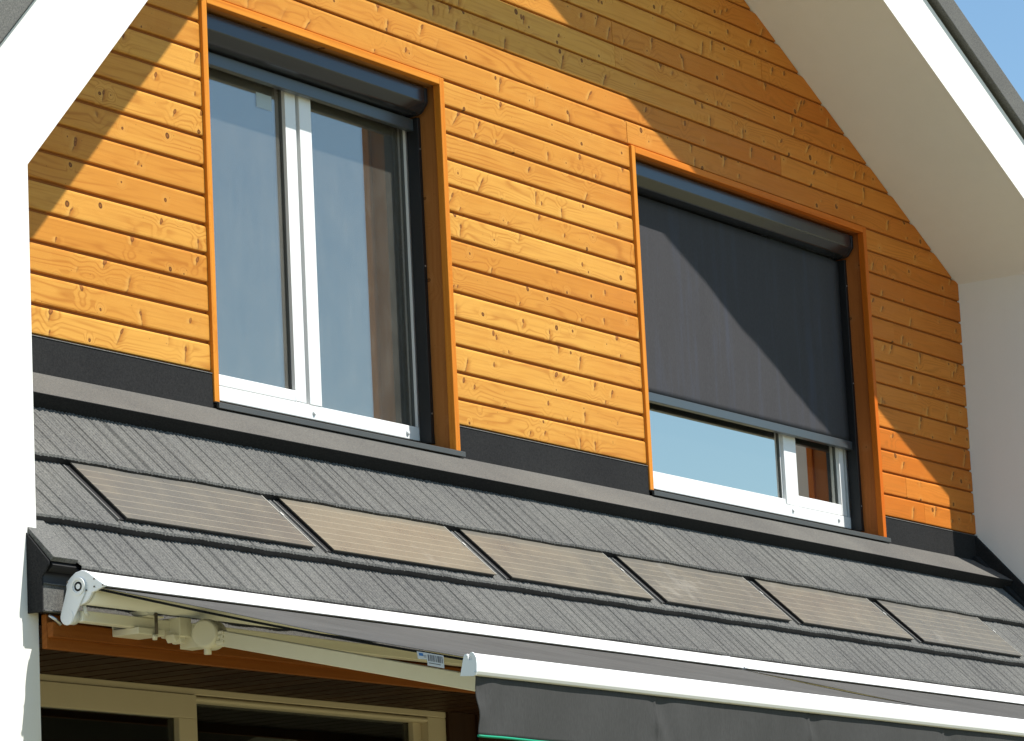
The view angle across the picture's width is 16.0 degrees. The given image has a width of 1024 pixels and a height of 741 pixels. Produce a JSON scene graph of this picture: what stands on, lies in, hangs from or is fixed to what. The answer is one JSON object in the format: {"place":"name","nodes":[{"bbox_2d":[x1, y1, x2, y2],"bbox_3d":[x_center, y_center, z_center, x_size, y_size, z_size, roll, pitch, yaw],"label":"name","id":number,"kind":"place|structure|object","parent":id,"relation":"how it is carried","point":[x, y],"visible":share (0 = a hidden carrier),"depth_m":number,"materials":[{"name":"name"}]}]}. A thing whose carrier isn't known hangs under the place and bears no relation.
{"place":"outdoors","nodes":[
{"label":"outdoors","id":0,"kind":"place"},
{"bbox_2d":[0,0,1023,740],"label":"house","id":1,"kind":"structure","parent":0,"point":[206,274],"depth_m":16.03,"materials":[{"name":"orange wood"}]},
{"bbox_2d":[62,462,315,549],"bbox_3d":[-1.173,0.507,13.334,0.267,0.259,1.179,-10,-13,32],"label":"solar panel","id":2,"kind":"object","parent":1,"relation":"on","point":[117,495],"visible":1,"depth_m":13.28,"materials":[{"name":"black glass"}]},
{"bbox_2d":[40,674,445,740],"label":"sliding door","id":3,"kind":"structure","parent":1,"relation":"in","point":[72,708],"depth_m":14.17,"materials":[{"name":"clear glass"}]},
{"bbox_2d":[207,13,434,443],"bbox_3d":[-0.832,-0.568,15.350,0.127,1.586,1.696,-10,-13,32],"label":"roller screen","id":4,"kind":"object","parent":1,"relation":"on","point":[254,55],"visible":0.57,"depth_m":15.74,"materials":[{"name":"metal"}]},
{"bbox_2d":[197,0,465,456],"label":"window","id":5,"kind":"structure","parent":1,"relation":"in","point":[311,313],"depth_m":15.50,"materials":[{"name":"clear glass"}]},
{"bbox_2d":[272,498,496,577],"bbox_3d":[-0.497,0.670,14.365,0.267,0.259,1.179,-10,-13,32],"label":"solar panel","id":6,"kind":"object","parent":1,"relation":"on","point":[329,529],"visible":1,"depth_m":14.31,"materials":[{"name":"glass"}]},
{"bbox_2d":[61,570,1023,740],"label":"awning","id":7,"kind":"object","parent":1,"relation":"attached to","point":[527,685],"visible":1,"depth_m":12.56,"materials":[{"name":"white metal"}]},
{"bbox_2d":[453,529,653,600],"bbox_3d":[0.180,0.833,15.397,0.267,0.259,1.179,-10,-13,32],"label":"solar panel","id":8,"kind":"object","parent":1,"relation":"on","point":[517,560],"visible":1,"depth_m":15.35,"materials":[{"name":"glass"}]},
{"bbox_2d":[611,556,791,622],"bbox_3d":[0.857,0.995,16.429,0.267,0.259,1.179,-10,-13,32],"label":"solar panel","id":9,"kind":"object","parent":1,"relation":"on","point":[663,583],"visible":1,"depth_m":16.38,"materials":[{"name":"glass"}]},
{"bbox_2d":[636,161,864,531],"bbox_3d":[1.178,-0.084,18.415,0.127,1.586,2.376,-10,-13,32],"label":"roller screen","id":10,"kind":"object","parent":1,"relation":"on","point":[746,312],"visible":0.86,"depth_m":18.55,"materials":[{"name":"fabric"}]},
{"bbox_2d":[628,145,890,542],"bbox_3d":[1.172,-0.071,18.411,0.285,1.706,2.440,-10,-13,32],"label":"window","id":11,"kind":"structure","parent":1,"relation":"in","point":[693,458],"depth_m":18.63,"materials":[{"name":"clear glass"}]},
{"bbox_2d":[749,579,913,640],"bbox_3d":[1.533,1.158,17.460,0.267,0.259,1.179,-10,-13,32],"label":"solar panel","id":12,"kind":"object","parent":1,"relation":"on","point":[819,608],"visible":1,"depth_m":17.41,"materials":[{"name":"glass"}]},
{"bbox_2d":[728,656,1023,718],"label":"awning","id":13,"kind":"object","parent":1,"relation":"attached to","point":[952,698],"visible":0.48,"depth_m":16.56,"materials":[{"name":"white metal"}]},
{"bbox_2d":[872,600,1022,657],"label":"solar panel","id":14,"kind":"object","parent":1,"relation":"on","point":[939,628],"visible":1,"depth_m":18.44,"materials":[{"name":"glass"}]},
{"bbox_2d":[954,0,1023,100],"label":"sky","id":15,"kind":"structure","parent":0,"point":[999,24],"materials":[{"name":"blue"}]}
]}

